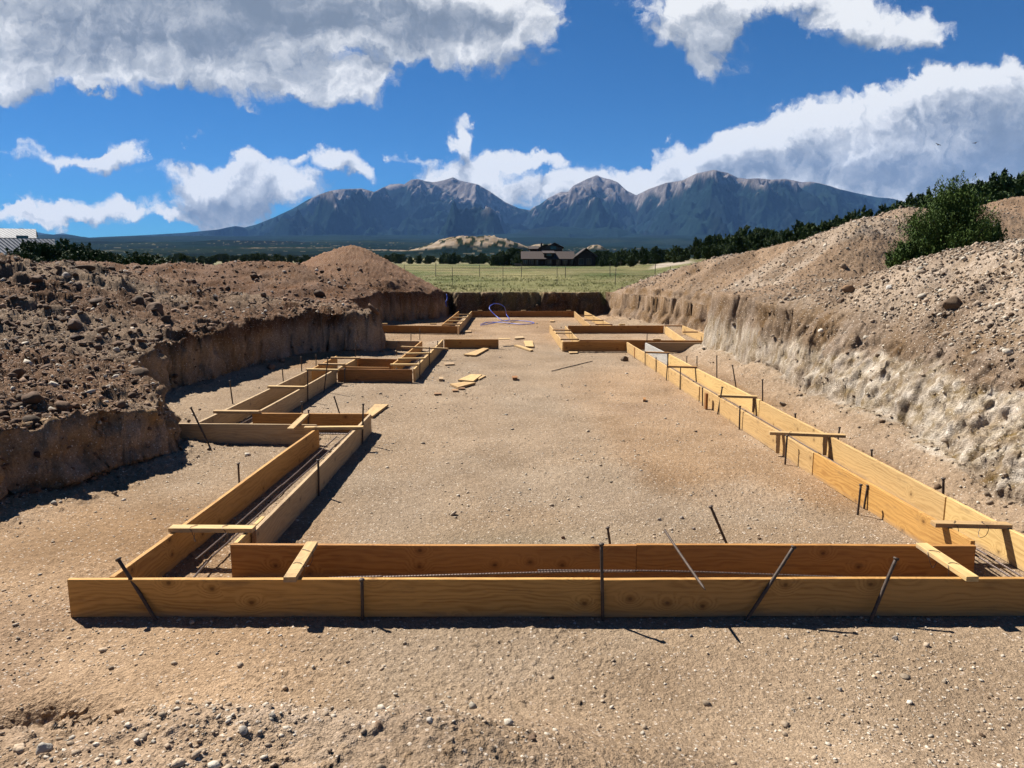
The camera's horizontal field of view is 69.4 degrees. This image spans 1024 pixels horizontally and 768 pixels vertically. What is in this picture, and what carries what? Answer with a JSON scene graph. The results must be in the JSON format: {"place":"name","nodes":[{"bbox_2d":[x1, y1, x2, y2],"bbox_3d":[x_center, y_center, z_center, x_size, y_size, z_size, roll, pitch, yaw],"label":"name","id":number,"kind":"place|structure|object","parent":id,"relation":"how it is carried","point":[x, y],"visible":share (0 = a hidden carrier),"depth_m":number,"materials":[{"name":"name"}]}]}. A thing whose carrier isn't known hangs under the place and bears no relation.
{"place":"outdoors","nodes":[
{"label":"outdoors","id":0,"kind":"place"},
{"bbox_2d":[37,235,724,260],"bbox_3d":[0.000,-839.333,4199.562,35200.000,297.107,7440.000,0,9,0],"label":"foothill terrain","id":1,"kind":"structure","parent":0,"point":[207,246],"depth_m":3334.02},
{"bbox_2d":[204,258,705,314],"bbox_3d":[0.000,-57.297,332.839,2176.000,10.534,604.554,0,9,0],"label":"meadow","id":2,"kind":"structure","parent":0,"point":[539,299],"depth_m":50.51,"materials":[{"name":"plant"}]},
{"bbox_2d":[4,248,45,262],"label":"pine tree","id":3,"kind":"object","parent":2,"relation":"on","point":[27,255],"visible":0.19,"depth_m":64.91,"materials":[{"name":"green plant"}]},
{"bbox_2d":[0,228,54,254],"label":"metal barn","id":4,"kind":"structure","parent":2,"relation":"on","point":[11,239],"depth_m":94.77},
{"bbox_2d":[17,239,63,261],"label":"juniper tree","id":5,"kind":"object","parent":2,"relation":"on","point":[44,250],"visible":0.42,"depth_m":68.43,"materials":[{"name":"green plant"}]},
{"bbox_2d":[55,237,79,253],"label":"juniper tree","id":6,"kind":"object","parent":2,"relation":"on","point":[65,244],"visible":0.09,"depth_m":72.36,"materials":[{"name":"green plant"}]},
{"bbox_2d":[50,250,95,261],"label":"juniper tree","id":7,"kind":"object","parent":2,"relation":"on","point":[72,256],"visible":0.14,"depth_m":64.93,"materials":[{"name":"green plant"}]},
{"bbox_2d":[60,242,99,257],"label":"pine tree","id":8,"kind":"object","parent":2,"relation":"on","point":[74,248],"visible":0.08,"depth_m":70.16,"materials":[{"name":"green plant"}]},
{"bbox_2d":[77,247,114,260],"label":"juniper tree","id":9,"kind":"object","parent":2,"relation":"on","point":[87,252],"visible":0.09,"depth_m":68.34,"materials":[{"name":"green plant"}]},
{"bbox_2d":[87,249,121,263],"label":"juniper tree","id":10,"kind":"object","parent":2,"relation":"on","point":[101,257],"visible":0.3,"depth_m":66.72,"materials":[{"name":"green plant"}]},
{"bbox_2d":[118,251,163,264],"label":"pine tree","id":11,"kind":"object","parent":2,"relation":"on","point":[142,259],"visible":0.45,"depth_m":64.51,"materials":[{"name":"green plant"}]},
{"bbox_2d":[300,245,436,288],"bbox_3d":[-7.600,-5.460,34.732,8.278,2.146,8.111,0,9,0],"label":"dirt mound","id":12,"kind":"object","parent":2,"relation":"on","point":[371,263],"visible":0.74,"depth_m":32.72,"materials":[{"name":"soil"}]},
{"bbox_2d":[444,252,459,263],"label":"juniper tree","id":13,"kind":"object","parent":2,"relation":"on","point":[454,258],"visible":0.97,"depth_m":337.58,"materials":[{"name":"green plant"}]},
{"bbox_2d":[486,254,504,265],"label":"juniper tree","id":14,"kind":"object","parent":2,"relation":"on","point":[496,259],"visible":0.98,"depth_m":257.35,"materials":[{"name":"green plant"}]},
{"bbox_2d":[497,250,513,265],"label":"pine tree","id":15,"kind":"object","parent":2,"relation":"on","point":[506,256],"visible":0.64,"depth_m":261.10,"materials":[{"name":"green plant"}]},
{"bbox_2d":[422,274,653,291],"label":"meadow grass","id":16,"kind":"structure","parent":2,"relation":"on","point":[512,279],"depth_m":48.53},
{"bbox_2d":[404,265,687,284],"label":"wire fence","id":17,"kind":"object","parent":2,"relation":"on","point":[452,270],"visible":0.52,"depth_m":45.95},
{"bbox_2d":[521,242,597,265],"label":"house","id":18,"kind":"structure","parent":2,"relation":"on","point":[553,254],"depth_m":236.79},
{"bbox_2d":[609,248,629,264],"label":"pine tree","id":19,"kind":"object","parent":2,"relation":"on","point":[621,255],"visible":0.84,"depth_m":206.69,"materials":[{"name":"green plant"}]},
{"bbox_2d":[635,246,652,264],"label":"juniper tree","id":20,"kind":"object","parent":2,"relation":"on","point":[643,258],"visible":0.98,"depth_m":187.31,"materials":[{"name":"green plant"}]},
{"bbox_2d":[667,245,687,261],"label":"pine tree","id":21,"kind":"object","parent":2,"relation":"on","point":[677,251],"visible":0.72,"depth_m":162.02,"materials":[{"name":"green plant"}]},
{"bbox_2d":[688,237,701,259],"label":"juniper tree","id":22,"kind":"object","parent":2,"relation":"on","point":[695,251],"visible":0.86,"depth_m":153.98,"materials":[{"name":"green plant"}]},
{"bbox_2d":[701,243,722,259],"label":"pine tree","id":23,"kind":"object","parent":2,"relation":"on","point":[712,249],"visible":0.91,"depth_m":116.55,"materials":[{"name":"green plant"}]},
{"bbox_2d":[723,243,740,254],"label":"juniper tree","id":24,"kind":"object","parent":2,"relation":"on","point":[732,249],"visible":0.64,"depth_m":111.79,"materials":[{"name":"green plant"}]},
{"bbox_2d":[726,233,746,253],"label":"juniper tree","id":25,"kind":"object","parent":2,"relation":"on","point":[737,240],"visible":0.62,"depth_m":135.93,"materials":[{"name":"green plant"}]},
{"bbox_2d":[728,224,751,252],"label":"juniper tree","id":26,"kind":"object","parent":2,"relation":"on","point":[744,232],"visible":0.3,"depth_m":143.07,"materials":[{"name":"green plant"}]},
{"bbox_2d":[744,232,763,250],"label":"pine tree","id":27,"kind":"object","parent":2,"relation":"on","point":[751,241],"visible":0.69,"depth_m":131.98,"materials":[{"name":"green plant"}]},
{"bbox_2d":[751,227,778,242],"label":"juniper tree","id":28,"kind":"object","parent":2,"relation":"on","point":[763,230],"visible":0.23,"depth_m":133.69,"materials":[{"name":"green plant"}]},
{"bbox_2d":[780,227,794,240],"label":"juniper tree","id":29,"kind":"object","parent":2,"relation":"on","point":[786,234],"visible":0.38,"depth_m":108.17,"materials":[{"name":"green plant"}]},
{"bbox_2d":[791,220,809,241],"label":"juniper tree","id":30,"kind":"object","parent":2,"relation":"on","point":[798,229],"visible":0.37,"depth_m":108.22,"materials":[{"name":"green plant"}]},
{"bbox_2d":[798,223,819,239],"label":"pine tree","id":31,"kind":"object","parent":2,"relation":"on","point":[810,228],"visible":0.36,"depth_m":100.36,"materials":[{"name":"green plant"}]},
{"bbox_2d":[812,220,836,233],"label":"juniper tree","id":32,"kind":"object","parent":2,"relation":"on","point":[825,225],"visible":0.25,"depth_m":99.36,"materials":[{"name":"green plant"}]},
{"bbox_2d":[837,209,861,225],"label":"pine tree","id":33,"kind":"object","parent":2,"relation":"on","point":[852,215],"visible":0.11,"depth_m":92.75,"materials":[{"name":"green plant"}]},
{"bbox_2d":[897,192,933,205],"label":"juniper tree","id":34,"kind":"object","parent":2,"relation":"on","point":[910,199],"visible":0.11,"depth_m":80.69,"materials":[{"name":"green plant"}]},
{"bbox_2d":[968,179,1007,198],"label":"juniper tree","id":35,"kind":"object","parent":2,"relation":"on","point":[989,187],"visible":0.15,"depth_m":73.66,"materials":[{"name":"green plant"}]},
{"bbox_2d":[982,167,1023,197],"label":"juniper tree","id":36,"kind":"object","parent":2,"relation":"on","point":[1004,180],"visible":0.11,"depth_m":72.83,"materials":[{"name":"green plant"}]},
{"bbox_2d":[992,174,1023,200],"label":"juniper tree","id":37,"kind":"object","parent":2,"relation":"on","point":[1020,181],"visible":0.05,"depth_m":66.08,"materials":[{"name":"green plant"}]},
{"bbox_2d":[995,183,1022,200],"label":"juniper tree","id":38,"kind":"object","parent":2,"relation":"on","point":[1017,190],"visible":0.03,"depth_m":60.25,"materials":[{"name":"green plant"}]},
{"bbox_2d":[18,170,898,238],"bbox_3d":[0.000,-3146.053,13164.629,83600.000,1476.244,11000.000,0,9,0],"label":"mountain terrain","id":39,"kind":"structure","parent":0,"point":[710,202],"depth_m":10606.30,"materials":[{"name":"stone"}]},
{"bbox_2d":[0,306,1023,767],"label":"ground","id":40,"kind":"structure","parent":0,"point":[74,696],"depth_m":5.23,"materials":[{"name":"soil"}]},
{"bbox_2d":[36,742,52,755],"bbox_3d":[-2.004,1.562,3.170,0.064,0.059,0.053,5,5,-38],"label":"rock","id":41,"kind":"object","parent":40,"relation":"on","point":[42,747],"visible":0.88,"depth_m":3.15,"materials":[{"name":"stone"}]},
{"bbox_2d":[115,557,157,620],"bbox_3d":[-2.675,1.502,5.305,0.045,0.592,0.045,-35,-4,21],"label":"steel stake","id":42,"kind":"object","parent":40,"relation":"on","point":[137,590],"visible":0.89,"depth_m":5.30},
{"bbox_2d":[110,430,319,577],"bbox_3d":[-2.790,1.139,7.791,0.049,0.294,4.895,0,9,3],"label":"form board","id":43,"kind":"object","parent":40,"relation":"on","point":[164,555],"visible":0.87,"depth_m":7.10,"materials":[{"name":"wood"}]},
{"bbox_2d":[168,525,255,541],"bbox_3d":[-2.534,1.267,6.259,0.711,0.142,0.106,0,9,1],"label":"cross brace","id":44,"kind":"object","parent":43,"relation":"on","point":[225,529],"visible":1,"depth_m":6.21,"materials":[{"name":"wood"}]},
{"bbox_2d":[304,426,363,429],"bbox_3d":[-2.430,0.597,10.090,0.792,0.041,0.090,0,9,-3],"label":"cross brace","id":45,"kind":"object","parent":43,"relation":"on","point":[333,427],"visible":1,"depth_m":10.05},
{"bbox_2d":[0,253,452,500],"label":"soil bank","id":46,"kind":"structure","parent":40,"relation":"on","point":[259,340],"depth_m":15.84,"materials":[{"name":"soil"}]},
{"bbox_2d":[67,319,82,329],"bbox_3d":[-8.540,-1.152,14.429,0.267,0.262,0.315,-16,6,-24],"label":"rock","id":47,"kind":"object","parent":46,"relation":"on","point":[74,324],"visible":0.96,"depth_m":14.35,"materials":[{"name":"stone"}]},
{"bbox_2d":[146,302,163,313],"bbox_3d":[-8.261,-1.721,17.117,0.426,0.347,0.351,9,13,44],"label":"rock","id":48,"kind":"object","parent":46,"relation":"on","point":[154,305],"visible":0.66,"depth_m":17.02,"materials":[{"name":"stone"}]},
{"bbox_2d":[0,255,404,497],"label":"earth clods","id":49,"kind":"object","parent":46,"relation":"on","point":[29,399],"visible":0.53,"depth_m":13.71,"materials":[{"name":"soil"}]},
{"bbox_2d":[0,252,427,497],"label":"bank rubble","id":50,"kind":"object","parent":46,"relation":"on","point":[121,403],"visible":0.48,"depth_m":14.78,"materials":[{"name":"stone"}]},
{"bbox_2d":[179,423,316,443],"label":"form board","id":51,"kind":"object","parent":40,"relation":"on","point":[223,433],"visible":0.73,"depth_m":10.43,"materials":[{"name":"wood"}]},
{"bbox_2d":[287,414,308,430],"bbox_3d":[-3.021,0.538,10.461,0.090,0.042,0.963,-1,9,-3],"label":"cross brace","id":52,"kind":"object","parent":51,"relation":"attached to","point":[294,425],"visible":1,"depth_m":10.34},
{"bbox_2d":[234,516,264,542],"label":"form board","id":53,"kind":"object","parent":40,"relation":"on","point":[245,538],"visible":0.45,"depth_m":6.21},
{"bbox_2d":[199,371,311,423],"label":"form board","id":54,"kind":"object","parent":40,"relation":"on","point":[263,399],"visible":0.6,"depth_m":12.87,"materials":[{"name":"wood"}]},
{"bbox_2d":[195,436,336,559],"bbox_3d":[-2.578,1.113,8.392,0.022,0.040,4.406,0,9,2],"label":"rebar","id":55,"kind":"object","parent":40,"relation":"on","point":[219,539],"visible":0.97,"depth_m":7.75,"materials":[{"name":"metal"}]},
{"bbox_2d":[192,430,351,577],"bbox_3d":[-2.447,1.110,8.290,0.061,0.040,5.206,0,9,2],"label":"rebar","id":56,"kind":"object","parent":40,"relation":"on","point":[225,544],"visible":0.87,"depth_m":7.39,"materials":[{"name":"metal"}]},
{"bbox_2d":[261,371,336,412],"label":"form board","id":57,"kind":"object","parent":40,"relation":"on","point":[289,402],"visible":0.7,"depth_m":13.31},
{"bbox_2d":[252,413,368,431],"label":"form board","id":58,"kind":"object","parent":40,"relation":"on","point":[336,419],"visible":0.68,"depth_m":11.15,"materials":[{"name":"wood"}]},
{"bbox_2d":[213,410,260,413],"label":"cross brace","id":59,"kind":"object","parent":58,"relation":"on","point":[239,411],"visible":1,"depth_m":11.13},
{"bbox_2d":[252,414,371,542],"bbox_3d":[-2.158,0.990,8.704,0.050,0.294,4.900,0,9,1],"label":"form board","id":60,"kind":"object","parent":40,"relation":"on","point":[276,522],"visible":0.9,"depth_m":7.69,"materials":[{"name":"wood"}]},
{"bbox_2d":[312,356,337,380],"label":"form board","id":61,"kind":"object","parent":40,"relation":"on","point":[316,375],"visible":0.53,"depth_m":16.66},
{"bbox_2d":[67,577,600,616],"bbox_3d":[-1.268,1.540,5.339,3.845,0.294,0.042,0,9,0],"label":"form board","id":62,"kind":"object","parent":40,"relation":"on","point":[392,597],"visible":0.9,"depth_m":5.32,"materials":[{"name":"wood"}]},
{"bbox_2d":[283,541,317,581],"bbox_3d":[-1.589,1.376,5.589,0.106,0.142,0.690,0,9,-2],"label":"cross brace","id":63,"kind":"object","parent":62,"relation":"attached to","point":[297,566],"visible":0.92,"depth_m":5.52,"materials":[{"name":"wood"}]},
{"bbox_2d":[359,578,364,620],"bbox_3d":[-1.070,1.569,5.281,0.041,0.376,0.041,-6,11,-38],"label":"steel stake","id":64,"kind":"object","parent":40,"relation":"on","point":[361,580],"visible":0.91,"depth_m":5.26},
{"bbox_2d":[337,369,412,382],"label":"form board","id":65,"kind":"object","parent":40,"relation":"on","point":[382,375],"visible":0.99,"depth_m":15.82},
{"bbox_2d":[365,404,387,417],"bbox_3d":[-2.323,0.459,12.661,0.243,0.038,1.013,0,9,0],"label":"loose plank","id":66,"kind":"object","parent":40,"relation":"on","point":[374,410],"visible":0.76,"depth_m":12.68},
{"bbox_2d":[357,358,396,368],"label":"form board","id":67,"kind":"object","parent":40,"relation":"on","point":[368,362],"visible":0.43,"depth_m":17.57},
{"bbox_2d":[385,340,418,350],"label":"form board","id":68,"kind":"object","parent":40,"relation":"on","point":[391,344],"visible":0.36,"depth_m":21.57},
{"bbox_2d":[391,341,422,368],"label":"form board","id":69,"kind":"object","parent":40,"relation":"on","point":[415,350],"visible":0.65,"depth_m":18.79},
{"bbox_2d":[382,325,457,333],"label":"form board","id":70,"kind":"object","parent":40,"relation":"on","point":[423,329],"visible":0.77,"depth_m":26.75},
{"bbox_2d":[413,339,442,381],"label":"form board","id":71,"kind":"object","parent":40,"relation":"on","point":[434,354],"visible":0.86,"depth_m":17.91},
{"bbox_2d":[230,543,636,577],"bbox_3d":[-0.635,1.436,5.986,3.270,0.290,0.048,0,9,0],"label":"form board","id":72,"kind":"object","parent":40,"relation":"on","point":[252,560],"visible":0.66,"depth_m":5.96,"materials":[{"name":"wood"}]},
{"bbox_2d":[458,374,481,381],"bbox_3d":[-0.874,-0.128,16.242,0.373,0.038,0.933,3,10,16],"label":"loose plank","id":73,"kind":"object","parent":40,"relation":"on","point":[472,378],"visible":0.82,"depth_m":16.08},
{"bbox_2d":[444,339,498,348],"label":"form board","id":74,"kind":"object","parent":40,"relation":"on","point":[470,343],"visible":0.89,"depth_m":22.02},
{"bbox_2d":[346,570,634,576],"bbox_3d":[-0.773,1.490,5.732,3.454,0.092,0.029,0,9,0],"label":"rebar","id":75,"kind":"object","parent":40,"relation":"on","point":[545,572],"visible":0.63,"depth_m":5.73,"materials":[{"name":"metal"}]},
{"bbox_2d":[0,640,1023,767],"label":"rim rubble","id":76,"kind":"object","parent":40,"relation":"on","point":[142,736],"visible":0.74,"depth_m":3.33,"materials":[{"name":"stone"}]},
{"bbox_2d":[0,316,1023,532],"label":"fallen crumbs","id":77,"kind":"object","parent":40,"relation":"on","point":[936,487],"visible":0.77,"depth_m":8.68,"materials":[{"name":"soil"}]},
{"bbox_2d":[472,311,573,316],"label":"form board","id":78,"kind":"object","parent":40,"relation":"on","point":[525,313],"visible":0.95,"depth_m":34.78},
{"bbox_2d":[549,325,563,351],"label":"form board","id":79,"kind":"object","parent":40,"relation":"on","point":[558,341],"visible":0.93,"depth_m":23.31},
{"bbox_2d":[564,342,625,351],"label":"form board","id":80,"kind":"object","parent":40,"relation":"on","point":[596,346],"visible":1,"depth_m":21.27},
{"bbox_2d":[584,311,612,325],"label":"form board","id":81,"kind":"object","parent":40,"relation":"on","point":[593,317],"visible":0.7,"depth_m":31.09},
{"bbox_2d":[599,542,603,620],"bbox_3d":[0.643,1.439,5.270,0.041,0.637,0.041,-1,9,9],"label":"steel stake","id":82,"kind":"object","parent":40,"relation":"on","point":[601,544],"visible":0.95,"depth_m":5.25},
{"bbox_2d":[568,325,663,333],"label":"form board","id":83,"kind":"object","parent":40,"relation":"on","point":[618,329],"visible":0.96,"depth_m":26.81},
{"bbox_2d":[580,340,702,349],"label":"form board","id":84,"kind":"object","parent":40,"relation":"on","point":[639,344],"visible":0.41,"depth_m":21.74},
{"bbox_2d":[645,343,667,364],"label":"form board","id":85,"kind":"object","parent":40,"relation":"on","point":[662,358],"visible":0.62,"depth_m":19.61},
{"bbox_2d":[626,342,700,401],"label":"form board","id":86,"kind":"object","parent":40,"relation":"on","point":[690,388],"visible":0.98,"depth_m":16.10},
{"bbox_2d":[647,342,701,351],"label":"form board","id":87,"kind":"object","parent":40,"relation":"on","point":[672,346],"visible":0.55,"depth_m":21.08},
{"bbox_2d":[664,326,684,339],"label":"form board","id":88,"kind":"object","parent":40,"relation":"on","point":[670,334],"visible":0.74,"depth_m":24.77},
{"bbox_2d":[682,326,703,339],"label":"form board","id":89,"kind":"object","parent":40,"relation":"on","point":[698,336],"visible":0.64,"depth_m":25.06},
{"bbox_2d":[538,569,848,576],"bbox_3d":[1.501,1.478,5.756,2.603,0.058,0.041,0,9,1],"label":"rebar","id":90,"kind":"object","parent":40,"relation":"on","point":[738,573],"visible":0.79,"depth_m":5.76,"materials":[{"name":"metal"}]},
{"bbox_2d":[668,354,761,416],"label":"form board","id":91,"kind":"object","parent":40,"relation":"on","point":[710,382],"visible":0.81,"depth_m":14.55,"materials":[{"name":"wood"}]},
{"bbox_2d":[718,394,756,411],"bbox_3d":[3.799,0.328,12.478,0.630,0.283,0.090,2,10,12],"label":"cross brace","id":92,"kind":"object","parent":91,"relation":"attached to","point":[754,397],"visible":1,"depth_m":12.43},
{"bbox_2d":[708,505,727,542],"bbox_3d":[1.862,1.307,6.584,0.042,0.506,0.041,-24,8,4],"label":"steel stake","id":93,"kind":"object","parent":40,"relation":"on","point":[717,522],"visible":0.8,"depth_m":6.56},
{"bbox_2d":[700,387,815,474],"bbox_3d":[3.545,0.574,11.235,0.046,0.293,4.792,0,9,-2],"label":"form board","id":94,"kind":"object","parent":40,"relation":"on","point":[799,455],"visible":0.93,"depth_m":10.52,"materials":[{"name":"wood"}]},
{"bbox_2d":[744,545,796,621],"bbox_3d":[1.834,1.456,5.304,0.045,0.703,0.045,35,-3,-20],"label":"steel stake","id":95,"kind":"object","parent":40,"relation":"on","point":[769,584],"visible":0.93,"depth_m":5.29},
{"bbox_2d":[636,543,975,577],"bbox_3d":[2.362,1.434,5.975,2.716,0.290,0.040,0,9,0],"label":"form board","id":96,"kind":"object","parent":40,"relation":"on","point":[861,560],"visible":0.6,"depth_m":5.95,"materials":[{"name":"wood"}]},
{"bbox_2d":[600,196,1023,505],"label":"gravel heap","id":97,"kind":"object","parent":40,"relation":"on","point":[914,405],"visible":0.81,"depth_m":12.72,"materials":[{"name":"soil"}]},
{"bbox_2d":[883,232,934,268],"bbox_3d":[9.035,-2.610,16.674,1.216,1.695,1.188,0,9,0],"label":"juniper shrub","id":98,"kind":"object","parent":97,"relation":"on","point":[908,251],"visible":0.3,"depth_m":16.53,"materials":[{"name":"green plant"}]},
{"bbox_2d":[883,170,1007,268],"bbox_3d":[9.861,-3.147,16.908,2.466,3.388,2.327,0,9,0],"label":"juniper tree","id":99,"kind":"object","parent":97,"relation":"on","point":[951,215],"visible":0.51,"depth_m":16.44,"materials":[{"name":"green plant"}]},
{"bbox_2d":[942,296,961,309],"bbox_3d":[6.610,-1.205,11.100,0.222,0.233,0.266,-5,11,-30],"label":"rock","id":100,"kind":"object","parent":97,"relation":"on","point":[952,302],"visible":0.97,"depth_m":11.04,"materials":[{"name":"stone"}]},
{"bbox_2d":[604,577,1023,616],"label":"form board","id":101,"kind":"object","parent":40,"relation":"on","point":[801,596],"visible":0.93,"depth_m":5.33,"materials":[{"name":"wood"}]},
{"bbox_2d":[664,529,705,589],"bbox_3d":[1.283,1.302,5.543,0.024,0.021,0.929,-1,15,-6],"label":"steel bar","id":102,"kind":"object","parent":101,"relation":"on","point":[684,560],"visible":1,"depth_m":5.50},
{"bbox_2d":[916,543,978,581],"bbox_3d":[3.268,1.378,5.580,0.106,0.142,0.649,0,9,-1],"label":"cross brace","id":103,"kind":"object","parent":101,"relation":"attached to","point":[955,567],"visible":0.87,"depth_m":5.51,"materials":[{"name":"wood"}]},
{"bbox_2d":[649,354,1023,576],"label":"rebar","id":104,"kind":"object","parent":40,"relation":"on","point":[998,562],"visible":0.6,"depth_m":9.92,"materials":[{"name":"metal"}]},
{"bbox_2d":[759,401,947,519],"bbox_3d":[4.160,0.826,9.701,0.044,0.294,5.081,0,9,-1],"label":"form board","id":105,"kind":"object","parent":40,"relation":"on","point":[926,499],"visible":0.83,"depth_m":8.67,"materials":[{"name":"wood"}]},
{"bbox_2d":[769,431,845,454],"bbox_3d":[3.870,0.777,9.725,0.946,0.290,0.106,2,9,9],"label":"cross brace","id":106,"kind":"object","parent":105,"relation":"attached to","point":[825,436],"visible":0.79,"depth_m":9.67,"materials":[{"name":"wood"}]},
{"bbox_2d":[868,557,899,623],"bbox_3d":[2.636,1.500,5.274,0.045,0.566,0.045,26,-4,-28],"label":"steel stake","id":107,"kind":"object","parent":40,"relation":"on","point":[882,591],"visible":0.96,"depth_m":5.27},
{"bbox_2d":[813,453,974,544],"bbox_3d":[3.695,1.192,7.456,0.049,0.290,2.833,0,9,-3],"label":"form board","id":108,"kind":"object","parent":40,"relation":"on","point":[907,519],"visible":0.88,"depth_m":7.26,"materials":[{"name":"wood"}]},
{"bbox_2d":[944,497,1023,571],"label":"form board","id":109,"kind":"object","parent":40,"relation":"on","point":[1006,545],"visible":0.72,"depth_m":6.52,"materials":[{"name":"wood"}]},
{"bbox_2d":[930,520,1012,537],"bbox_3d":[3.956,1.325,6.378,0.652,0.290,0.106,1,9,3],"label":"cross brace","id":110,"kind":"object","parent":109,"relation":"attached to","point":[979,525],"visible":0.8,"depth_m":6.33,"materials":[{"name":"wood"}]},
{"bbox_2d":[0,0,1023,237],"label":"sky","id":111,"kind":"structure","parent":0,"point":[118,117],"materials":[{"name":"blue"}]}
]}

